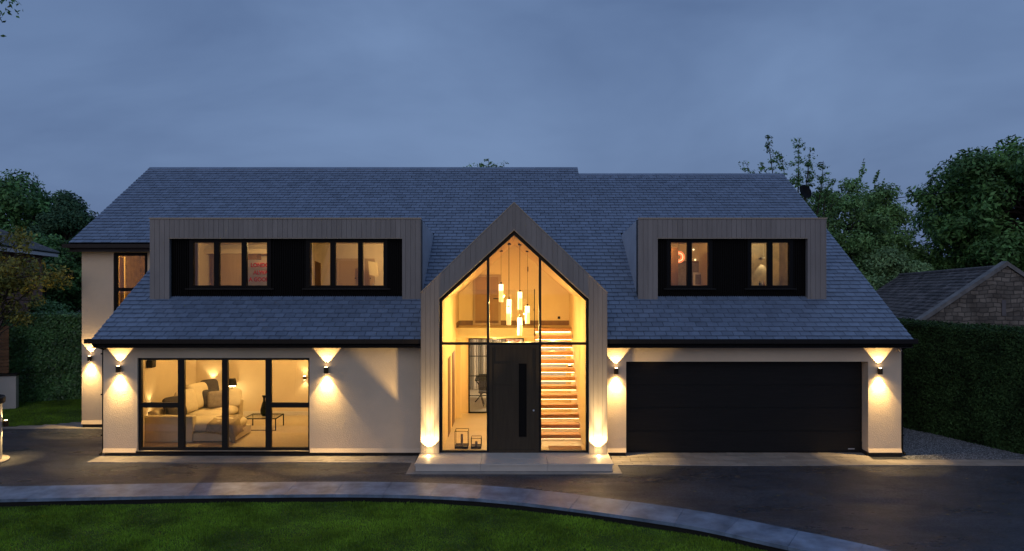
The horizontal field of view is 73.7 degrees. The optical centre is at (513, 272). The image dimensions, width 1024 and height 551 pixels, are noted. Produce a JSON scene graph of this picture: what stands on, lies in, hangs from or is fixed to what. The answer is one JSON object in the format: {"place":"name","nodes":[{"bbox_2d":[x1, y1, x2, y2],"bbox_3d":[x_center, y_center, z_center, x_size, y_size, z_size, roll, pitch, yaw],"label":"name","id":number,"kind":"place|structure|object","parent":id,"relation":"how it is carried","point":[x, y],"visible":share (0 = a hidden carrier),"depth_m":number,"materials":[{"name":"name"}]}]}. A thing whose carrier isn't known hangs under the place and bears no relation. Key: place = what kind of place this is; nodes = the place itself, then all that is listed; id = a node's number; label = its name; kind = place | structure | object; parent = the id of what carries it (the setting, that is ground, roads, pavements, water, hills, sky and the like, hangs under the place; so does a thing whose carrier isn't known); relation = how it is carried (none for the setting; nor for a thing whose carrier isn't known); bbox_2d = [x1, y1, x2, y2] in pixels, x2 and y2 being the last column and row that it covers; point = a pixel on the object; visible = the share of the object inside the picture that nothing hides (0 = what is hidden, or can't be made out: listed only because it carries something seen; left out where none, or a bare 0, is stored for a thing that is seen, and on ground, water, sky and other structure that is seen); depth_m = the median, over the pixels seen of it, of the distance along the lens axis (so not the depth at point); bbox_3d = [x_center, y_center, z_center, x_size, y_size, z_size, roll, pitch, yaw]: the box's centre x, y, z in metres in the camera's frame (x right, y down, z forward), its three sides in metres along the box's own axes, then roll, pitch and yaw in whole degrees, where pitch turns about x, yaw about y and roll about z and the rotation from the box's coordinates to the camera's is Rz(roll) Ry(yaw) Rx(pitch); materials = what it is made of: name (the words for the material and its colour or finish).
{"place":"outdoors","nodes":[
{"label":"outdoors","id":0,"kind":"place"},
{"bbox_2d":[2,399,81,426],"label":"side lawn","id":1,"kind":"structure","parent":0,"point":[50,418],"depth_m":22.48,"materials":[{"name":"green plant"}]},
{"bbox_2d":[0,372,19,408],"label":"garden wall","id":2,"kind":"structure","parent":1,"relation":"on","point":[9,386],"depth_m":23.25,"materials":[{"name":"white paint"}]},
{"bbox_2d":[0,326,8,372],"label":"timber fence","id":3,"kind":"object","parent":2,"relation":"on","point":[4,345],"visible":0.96,"depth_m":23.31,"materials":[{"name":"brown wood"}]},
{"bbox_2d":[1,310,81,401],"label":"hedge","id":4,"kind":"object","parent":1,"relation":"on","point":[45,354],"visible":0.4,"depth_m":24.65,"materials":[{"name":"green plant"}]},
{"bbox_2d":[2,422,101,427],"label":"side path","id":5,"kind":"structure","parent":0,"point":[71,425],"depth_m":20.55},
{"bbox_2d":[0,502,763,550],"bbox_3d":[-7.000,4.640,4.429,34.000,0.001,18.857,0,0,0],"label":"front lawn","id":6,"kind":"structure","parent":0,"point":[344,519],"depth_m":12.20,"materials":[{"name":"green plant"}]},
{"bbox_2d":[0,0,22,36],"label":"oak tree","id":7,"kind":"object","parent":6,"relation":"on","point":[8,12],"visible":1,"depth_m":8.95,"materials":[{"name":"green plant"}]},
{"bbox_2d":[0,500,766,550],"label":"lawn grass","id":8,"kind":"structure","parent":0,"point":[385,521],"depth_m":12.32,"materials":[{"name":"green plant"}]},
{"bbox_2d":[475,376,482,401],"bbox_3d":[-0.207,3.935,23.050,2.214,0.791,0.900,0,0,0],"label":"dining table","id":9,"kind":"object","parent":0,"point":[476,378],"visible":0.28,"depth_m":22.79,"materials":[{"name":"metal"}]},
{"bbox_2d":[0,428,1023,550],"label":"driveway","id":10,"kind":"structure","parent":0,"point":[900,508],"depth_m":14.61,"materials":[{"name":"grey asphalt"}]},
{"bbox_2d":[0,394,9,463],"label":"garden pier","id":11,"kind":"structure","parent":10,"relation":"on","point":[4,458],"depth_m":16.39,"materials":[{"name":"white paint"}]},
{"bbox_2d":[2,420,8,426],"bbox_3d":[-12.327,3.650,16.547,0.125,0.155,0.110,0,0,-38],"label":"wall lamp","id":12,"kind":"object","parent":11,"relation":"attached to","point":[5,423],"visible":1,"depth_m":16.52,"materials":[{"name":"brown metal"}]},
{"bbox_2d":[2,428,101,428],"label":"edging kerb","id":13,"kind":"structure","parent":10,"relation":"on","point":[51,428],"depth_m":20.26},
{"bbox_2d":[86,456,417,462],"bbox_3d":[-6.250,4.524,16.468,7.780,0.072,0.577,0,0,0],"label":"paving strip","id":14,"kind":"object","parent":10,"relation":"on","point":[255,459],"visible":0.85,"depth_m":16.41,"materials":[{"name":"grey stone"}]},
{"bbox_2d":[406,452,621,473],"bbox_3d":[0.000,4.440,15.865,4.840,0.240,1.190,0,0,0],"label":"entrance step","id":15,"kind":"object","parent":10,"relation":"on","point":[512,463],"visible":0.92,"depth_m":15.46,"materials":[{"name":"grey stone"}]},
{"bbox_2d":[610,453,873,459],"bbox_3d":[5.520,4.524,16.730,6.320,0.072,0.621,0,0,0],"label":"garage threshold","id":16,"kind":"object","parent":10,"relation":"on","point":[741,456],"visible":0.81,"depth_m":16.68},
{"bbox_2d":[612,459,1023,465],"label":"garage apron","id":17,"kind":"object","parent":10,"relation":"on","point":[757,462],"visible":0.85,"depth_m":16.15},
{"bbox_2d":[896,317,1023,453],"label":"hedge","id":18,"kind":"object","parent":10,"relation":"on","point":[963,381],"visible":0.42,"depth_m":18.20,"materials":[{"name":"green plant"}]},
{"bbox_2d":[0,0,1023,256],"label":"sky","id":19,"kind":"structure","parent":0,"point":[95,95],"materials":[{"name":"blue"}]},
{"bbox_2d":[548,446,581,449],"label":"stair step","id":20,"kind":"structure","parent":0,"point":[564,447],"depth_m":16.77,"materials":[{"name":"brown wood"}]},
{"bbox_2d":[894,191,955,198],"bbox_3d":[20.779,-3.936,34.544,3.844,0.493,0.128,0,0,-15],"label":"overhead cable","id":21,"kind":"object","parent":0,"point":[923,194],"visible":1,"depth_m":34.57,"materials":[{"name":"black metal"}]},
{"bbox_2d":[902,427,1023,459],"bbox_3d":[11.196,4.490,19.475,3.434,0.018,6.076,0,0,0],"label":"gravel","id":22,"kind":"structure","parent":0,"point":[948,444],"depth_m":17.37,"materials":[{"name":"grey gravel"}]},
{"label":"ground","id":23,"kind":"structure","parent":0,"visible":0},
{"bbox_2d":[0,229,58,366],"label":"brick house","id":24,"kind":"structure","parent":23,"relation":"on","point":[40,251],"depth_m":30.04,"materials":[{"name":"brown tile"}]},
{"bbox_2d":[0,226,73,335],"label":"maple tree","id":25,"kind":"object","parent":23,"relation":"on","point":[7,282],"visible":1,"depth_m":19.71,"materials":[{"name":"green plant"}]},
{"bbox_2d":[0,168,77,235],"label":"broadleaf tree","id":26,"kind":"object","parent":23,"relation":"on","point":[18,207],"visible":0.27,"depth_m":44.86,"materials":[{"name":"green plant"}]},
{"bbox_2d":[17,232,81,312],"bbox_3d":[-24.950,1.256,38.027,6.193,7.117,6.490,0,0,0],"label":"broadleaf tree","id":27,"kind":"object","parent":23,"relation":"on","point":[71,298],"visible":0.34,"depth_m":36.99,"materials":[{"name":"green plant"}]},
{"bbox_2d":[28,296,73,312],"bbox_3d":[-21.829,2.921,31.031,3.257,3.785,3.027,0,0,0],"label":"shrub","id":28,"kind":"object","parent":23,"relation":"on","point":[45,307],"visible":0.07,"depth_m":30.99,"materials":[{"name":"green plant"}]},
{"bbox_2d":[21,190,98,280],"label":"tree","id":29,"kind":"object","parent":23,"relation":"on","point":[68,217],"visible":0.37,"depth_m":42.16,"materials":[{"name":"green plant"}]},
{"bbox_2d":[0,497,787,550],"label":"kerb riser","id":30,"kind":"object","parent":23,"relation":"on","point":[483,504],"visible":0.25,"depth_m":13.62,"materials":[{"name":"grey stone"}]},
{"bbox_2d":[0,482,890,550],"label":"coping kerb","id":31,"kind":"structure","parent":30,"relation":"on","point":[788,539],"depth_m":13.67,"materials":[{"name":"concrete"}]},
{"bbox_2d":[466,159,508,166],"bbox_3d":[-1.096,-0.763,30.064,2.425,8.555,1.142,0,0,0],"label":"young tree","id":32,"kind":"object","parent":23,"relation":"on","point":[483,165],"visible":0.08,"depth_m":29.89,"materials":[{"name":"green plant"}]},
{"bbox_2d":[62,167,917,456],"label":"detached house","id":33,"kind":"structure","parent":23,"relation":"on","point":[803,344],"depth_m":17.76,"materials":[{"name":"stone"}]},
{"bbox_2d":[116,366,120,371],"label":"wall lamp","id":34,"kind":"object","parent":33,"relation":"attached to","point":[118,368],"visible":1,"depth_m":16.62,"materials":[{"name":"brown metal"}]},
{"bbox_2d":[119,257,124,304],"bbox_3d":[-12.057,0.460,20.955,0.230,1.900,0.060,0,0,0],"label":"curtain","id":35,"kind":"object","parent":33,"relation":"hanging from","point":[121,277],"visible":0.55,"depth_m":20.95,"materials":[{"name":"beige fabric"}]},
{"bbox_2d":[114,252,147,310],"bbox_3d":[-11.490,0.400,20.520,1.020,2.020,0.080,0,0,0],"label":"window","id":36,"kind":"structure","parent":33,"relation":"in","point":[116,254],"depth_m":20.48,"materials":[{"name":"black metal"}]},
{"bbox_2d":[146,360,155,367],"bbox_3d":[-9.695,2.430,18.250,0.167,0.200,0.200,0,0,0],"label":"speaker","id":37,"kind":"object","parent":33,"relation":"attached to","point":[150,363],"visible":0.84,"depth_m":18.15},
{"bbox_2d":[195,243,198,284],"bbox_3d":[-8.450,0.060,18.125,0.157,1.700,0.060,0,0,0],"label":"curtain","id":38,"kind":"object","parent":33,"relation":"hanging from","point":[196,263],"visible":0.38,"depth_m":18.11,"materials":[{"name":"beige fabric"}]},
{"bbox_2d":[145,399,250,441],"bbox_3d":[-8.410,4.007,18.975,2.380,0.754,2.710,0,0,0],"label":"sofa","id":39,"kind":"object","parent":33,"relation":"on","point":[160,426],"visible":0.63,"depth_m":17.66,"materials":[{"name":"beige fabric"}]},
{"bbox_2d":[162,396,186,414],"bbox_3d":[-9.120,3.610,18.350,0.374,0.547,0.600,0,0,32],"label":"cushion","id":40,"kind":"object","parent":39,"relation":"on","point":[170,411],"visible":0.37,"depth_m":18.19,"materials":[{"name":"beige fabric"}]},
{"bbox_2d":[174,389,197,412],"bbox_3d":[-9.050,3.550,18.850,0.362,0.641,0.660,0,0,18],"label":"cushion","id":41,"kind":"object","parent":39,"relation":"on","point":[191,403],"visible":0.64,"depth_m":18.86,"materials":[{"name":"beige fabric"}]},
{"bbox_2d":[186,382,207,407],"bbox_3d":[-9.000,3.490,19.450,0.375,0.698,0.720,0,0,21],"label":"cushion","id":42,"kind":"object","parent":39,"relation":"on","point":[198,388],"visible":0.54,"depth_m":19.35,"materials":[{"name":"beige fabric"}]},
{"bbox_2d":[202,389,216,406],"bbox_3d":[-8.750,3.590,19.620,0.246,0.475,0.480,0,0,39],"label":"cushion","id":43,"kind":"object","parent":39,"relation":"on","point":[204,393],"visible":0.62,"depth_m":19.45,"materials":[{"name":"beige fabric"}]},
{"bbox_2d":[200,379,219,390],"bbox_3d":[-8.850,3.350,19.850,0.313,0.494,0.520,0,0,44],"label":"cushion","id":44,"kind":"object","parent":39,"relation":"on","point":[212,383],"visible":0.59,"depth_m":19.86,"materials":[{"name":"grey fabric"}]},
{"bbox_2d":[207,391,221,408],"bbox_3d":[-8.520,3.630,19.550,0.500,0.490,0.263,0,0,-20],"label":"cushion","id":45,"kind":"object","parent":39,"relation":"on","point":[214,399],"visible":0.74,"depth_m":19.45,"materials":[{"name":"grey fabric"}]},
{"bbox_2d":[205,415,245,442],"bbox_3d":[-7.585,4.192,18.038,0.830,0.744,0.986,0,0,0],"label":"throw","id":46,"kind":"object","parent":39,"relation":"on","point":[214,425],"visible":0.78,"depth_m":17.62,"materials":[{"name":"beige fabric"}]},
{"bbox_2d":[229,388,241,406],"bbox_3d":[-8.250,3.650,19.950,0.540,0.518,0.303,0,0,-12],"label":"cushion","id":47,"kind":"object","parent":39,"relation":"on","point":[235,395],"visible":0.51,"depth_m":19.89,"materials":[{"name":"beige fabric"}]},
{"bbox_2d":[136,358,309,452],"bbox_3d":[-7.130,3.244,16.790,4.260,2.308,0.180,0,0,0],"label":"patio window","id":48,"kind":"structure","parent":33,"relation":"in","point":[181,404],"depth_m":16.80,"materials":[{"name":"black"}]},
{"bbox_2d":[185,239,273,289],"bbox_3d":[-7.437,-0.225,17.900,2.310,1.327,0.160,0,0,0],"label":"window","id":49,"kind":"structure","parent":33,"relation":"in","point":[217,285],"depth_m":17.88,"materials":[{"name":"black metal"}]},
{"bbox_2d":[229,378,236,387],"bbox_3d":[-8.550,3.797,20.700,0.280,1.174,0.280,0,0,0],"label":"table lamp","id":50,"kind":"object","parent":33,"relation":"on","point":[232,382],"visible":0.5,"depth_m":20.61,"materials":[{"name":"black metal"}]},
{"bbox_2d":[221,254,260,284],"bbox_3d":[-8.085,0.200,20.175,1.070,1.500,0.450,0,0,0],"label":"wardrobe","id":51,"kind":"object","parent":33,"relation":"on","point":[230,269],"visible":0.36,"depth_m":19.95,"materials":[{"name":"brown wood"}]},
{"bbox_2d":[248,260,266,284],"bbox_3d":[-6.786,0.105,18.414,0.820,0.910,0.022,0,0,0],"label":"poster","id":52,"kind":"object","parent":33,"relation":"attached to","point":[257,272],"visible":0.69,"depth_m":18.41,"materials":[{"name":"white paper"}]},
{"bbox_2d":[245,413,283,430],"bbox_3d":[-7.060,4.212,19.275,0.904,0.344,0.674,0,0,0],"label":"coffee table","id":53,"kind":"object","parent":33,"relation":"on","point":[252,416],"visible":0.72,"depth_m":19.28,"materials":[{"name":"brown wood"}]},
{"bbox_2d":[260,395,264,415],"bbox_3d":[-7.050,3.749,19.250,0.200,0.580,0.200,0,0,0],"label":"vase","id":54,"kind":"object","parent":53,"relation":"on","point":[262,410],"visible":0.67,"depth_m":19.19,"materials":[{"name":"black ceramic"}]},
{"bbox_2d":[311,243,312,284],"bbox_3d":[-5.392,0.060,18.125,0.093,1.700,0.060,0,0,0],"label":"curtain","id":55,"kind":"object","parent":33,"relation":"hanging from","point":[311,263],"visible":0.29,"depth_m":18.13,"materials":[{"name":"beige fabric"}]},
{"bbox_2d":[315,261,320,284],"bbox_3d":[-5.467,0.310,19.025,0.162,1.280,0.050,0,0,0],"label":"wardrobe","id":56,"kind":"object","parent":33,"relation":"on","point":[317,273],"visible":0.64,"depth_m":19.00,"materials":[{"name":"brown wood"}]},
{"bbox_2d":[302,239,389,289],"bbox_3d":[-4.386,-0.225,17.900,2.301,1.327,0.160,0,0,0],"label":"window","id":57,"kind":"structure","parent":33,"relation":"in","point":[332,286],"depth_m":17.88,"materials":[{"name":"black metal"}]},
{"bbox_2d":[337,258,357,284],"bbox_3d":[-4.879,0.265,20.084,0.664,1.370,0.069,0,0,0],"label":"bedroom door","id":58,"kind":"structure","parent":33,"relation":"in","point":[347,268],"depth_m":20.10,"materials":[{"name":"brown wood"}]},
{"bbox_2d":[365,258,374,284],"bbox_3d":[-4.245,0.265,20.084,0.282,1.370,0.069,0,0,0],"label":"bedroom door","id":59,"kind":"structure","parent":33,"relation":"in","point":[369,279],"depth_m":20.09,"materials":[{"name":"white wood"}]},
{"bbox_2d":[368,261,377,275],"bbox_3d":[-4.025,-0.115,19.515,0.290,0.450,0.030,0,0,0],"label":"picture","id":60,"kind":"object","parent":33,"relation":"attached to","point":[373,268],"visible":1,"depth_m":19.50,"materials":[{"name":"beige"}]},
{"bbox_2d":[448,350,454,436],"bbox_3d":[-1.732,3.290,18.900,0.014,2.060,1.900,0,0,0],"label":"hall door","id":61,"kind":"structure","parent":33,"relation":"in","point":[453,354],"depth_m":18.53,"materials":[{"name":"brown wood"}]},
{"bbox_2d":[455,428,468,448],"bbox_3d":[-1.293,4.104,16.910,0.333,0.431,0.334,0,0,0],"label":"lantern","id":62,"kind":"object","parent":33,"relation":"on","point":[461,445],"visible":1,"depth_m":16.88,"materials":[{"name":"black metal"}]},
{"bbox_2d":[471,436,481,448],"bbox_3d":[-0.933,4.187,16.873,0.259,0.263,0.260,0,0,0],"label":"lantern","id":63,"kind":"object","parent":33,"relation":"on","point":[476,445],"visible":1,"depth_m":16.84,"materials":[{"name":"black metal"}]},
{"bbox_2d":[478,374,485,406],"bbox_3d":[-0.915,3.792,22.225,0.470,1.063,0.450,0,0,0],"label":"dining chair","id":64,"kind":"object","parent":33,"relation":"on","point":[482,384],"visible":0.52,"depth_m":22.00,"materials":[{"name":"grey fabric"}]},
{"bbox_2d":[473,275,500,324],"bbox_3d":[-0.860,0.859,21.574,0.880,1.598,0.047,0,0,0],"label":"landing door","id":65,"kind":"structure","parent":33,"relation":"in","point":[480,283],"depth_m":21.57,"materials":[{"name":"brown wood"}]},
{"bbox_2d":[470,339,504,389],"bbox_3d":[-1.317,3.140,25.200,2.023,2.340,0.080,0,0,0],"label":"curtain","id":66,"kind":"object","parent":33,"relation":"hanging from","point":[482,360],"visible":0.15,"depth_m":25.17,"materials":[{"name":"beige fabric"}]},
{"bbox_2d":[499,250,502,301],"bbox_3d":[-0.342,0.087,18.000,0.120,1.364,0.118,0,0,0],"label":"pendant lamp","id":67,"kind":"object","parent":33,"relation":"hanging from","point":[500,292],"visible":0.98,"depth_m":17.95,"materials":[{"name":"white glass"}]},
{"bbox_2d":[506,243,510,324],"bbox_3d":[-0.138,0.289,17.700,0.120,2.132,0.118,0,0,0],"label":"pendant lamp","id":68,"kind":"object","parent":33,"relation":"hanging from","point":[508,315],"visible":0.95,"depth_m":17.65,"materials":[{"name":"white glass"}]},
{"bbox_2d":[507,244,510,306],"bbox_3d":[-0.132,0.201,18.300,0.120,1.966,0.118,0,0,0],"label":"pendant lamp","id":69,"kind":"object","parent":33,"relation":"hanging from","point":[508,301],"visible":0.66,"depth_m":18.25,"materials":[{"name":"white glass"}]},
{"bbox_2d":[440,231,587,452],"bbox_3d":[0.000,1.655,16.440,3.562,5.330,0.104,0,0,0],"label":"entrance window","id":70,"kind":"structure","parent":33,"relation":"in","point":[513,233],"depth_m":16.39,"materials":[{"name":"black"}]},
{"bbox_2d":[489,345,538,452],"bbox_3d":[0.000,3.026,16.434,1.185,2.584,0.112,0,0,0],"label":"front door","id":71,"kind":"structure","parent":33,"relation":"in","point":[513,369],"depth_m":16.40,"materials":[{"name":"black metal"}]},
{"bbox_2d":[517,243,521,335],"bbox_3d":[0.148,0.434,17.800,0.120,2.404,0.118,0,0,0],"label":"pendant lamp","id":72,"kind":"object","parent":33,"relation":"hanging from","point":[519,325],"visible":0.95,"depth_m":17.75,"materials":[{"name":"white glass"}]},
{"bbox_2d":[518,290,521,309],"bbox_3d":[0.155,0.104,18.000,0.120,1.732,0.118,0,0,0],"label":"pendant lamp","id":73,"kind":"object","parent":33,"relation":"hanging from","point":[519,300],"visible":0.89,"depth_m":17.95,"materials":[{"name":"white glass"}]},
{"bbox_2d":[525,251,529,323],"bbox_3d":[0.355,0.380,18.000,0.120,1.929,0.118,0,0,0],"label":"pendant lamp","id":74,"kind":"object","parent":33,"relation":"hanging from","point":[527,314],"visible":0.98,"depth_m":17.97,"materials":[{"name":"white glass"}]},
{"bbox_2d":[614,368,618,374],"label":"wall lamp","id":75,"kind":"object","parent":33,"relation":"attached to","point":[616,371],"visible":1,"depth_m":16.62,"materials":[{"name":"brown metal"}]},
{"bbox_2d":[678,251,684,262],"bbox_3d":[4.588,-0.555,19.020,0.332,0.569,0.066,0,0,0],"label":"ring pendant","id":76,"kind":"object","parent":33,"relation":"hanging from","point":[680,259],"visible":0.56,"depth_m":19.01,"materials":[{"name":"orange"}]},
{"bbox_2d":[664,239,715,289],"bbox_3d":[4.596,-0.225,17.900,1.361,1.327,0.160,0,0,0],"label":"window","id":77,"kind":"structure","parent":33,"relation":"in","point":[688,286],"depth_m":17.88,"materials":[{"name":"black metal"}]},
{"bbox_2d":[626,362,860,451],"bbox_3d":[5.720,3.305,17.089,5.932,2.350,0.062,0,0,0],"label":"garage door","id":78,"kind":"structure","parent":33,"relation":"in","point":[671,406],"depth_m":17.07,"materials":[{"name":"metal"}]},
{"bbox_2d":[744,239,796,289],"bbox_3d":[6.711,-0.225,17.900,1.361,1.327,0.160,0,0,0],"label":"window","id":79,"kind":"structure","parent":33,"relation":"in","point":[769,285],"depth_m":17.88,"materials":[{"name":"black metal"}]},
{"bbox_2d":[799,185,811,197],"bbox_3d":[9.977,-2.832,23.919,0.960,0.533,0.262,0,0,0],"label":"satellite dish","id":80,"kind":"object","parent":33,"relation":"attached to","point":[805,191],"visible":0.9,"depth_m":23.98,"materials":[{"name":"black metal"}]},
{"bbox_2d":[877,368,882,374],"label":"wall lamp","id":81,"kind":"object","parent":33,"relation":"attached to","point":[880,370],"visible":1,"depth_m":16.62,"materials":[{"name":"brown metal"}]},
{"bbox_3d":[4.775,0.685,20.035,1.390,0.530,0.350,0,0,0],"label":"shelf unit","id":82,"kind":"object","parent":33,"relation":"on","visible":0},
{"bbox_2d":[693,272,700,284],"bbox_3d":[5.417,0.200,20.110,0.261,0.420,0.040,0,0,0],"label":"picture","id":83,"kind":"object","parent":82,"relation":"on","point":[696,278],"visible":0.79,"depth_m":20.09,"materials":[{"name":"white paint"}]},
{"bbox_2d":[738,134,841,236],"bbox_3d":[11.937,-0.623,29.636,4.464,10.875,1.830,0,0,0],"label":"ash sapling","id":84,"kind":"object","parent":23,"relation":"on","point":[817,195],"visible":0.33,"depth_m":29.49,"materials":[{"name":"green plant"}]},
{"bbox_2d":[807,159,895,282],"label":"ash tree","id":85,"kind":"object","parent":23,"relation":"on","point":[853,205],"visible":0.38,"depth_m":42.18,"materials":[{"name":"green plant"}]},
{"bbox_2d":[848,170,923,262],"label":"ash tree","id":86,"kind":"object","parent":23,"relation":"on","point":[900,215],"visible":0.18,"depth_m":43.94,"materials":[{"name":"green plant"}]},
{"bbox_2d":[845,244,933,290],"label":"willow tree","id":87,"kind":"object","parent":23,"relation":"on","point":[892,261],"visible":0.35,"depth_m":40.52,"materials":[{"name":"green plant"}]},
{"bbox_2d":[912,240,976,270],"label":"broadleaf tree","id":88,"kind":"object","parent":23,"relation":"on","point":[935,263],"visible":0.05,"depth_m":45.04,"materials":[{"name":"green plant"}]},
{"bbox_2d":[876,261,1023,326],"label":"stone outbuilding","id":89,"kind":"structure","parent":23,"relation":"on","point":[993,294],"depth_m":26.00,"materials":[{"name":"stone"}]},
{"bbox_2d":[905,134,1023,271],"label":"sycamore tree","id":90,"kind":"object","parent":23,"relation":"on","point":[972,219],"visible":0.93,"depth_m":43.08,"materials":[{"name":"green plant"}]}
]}

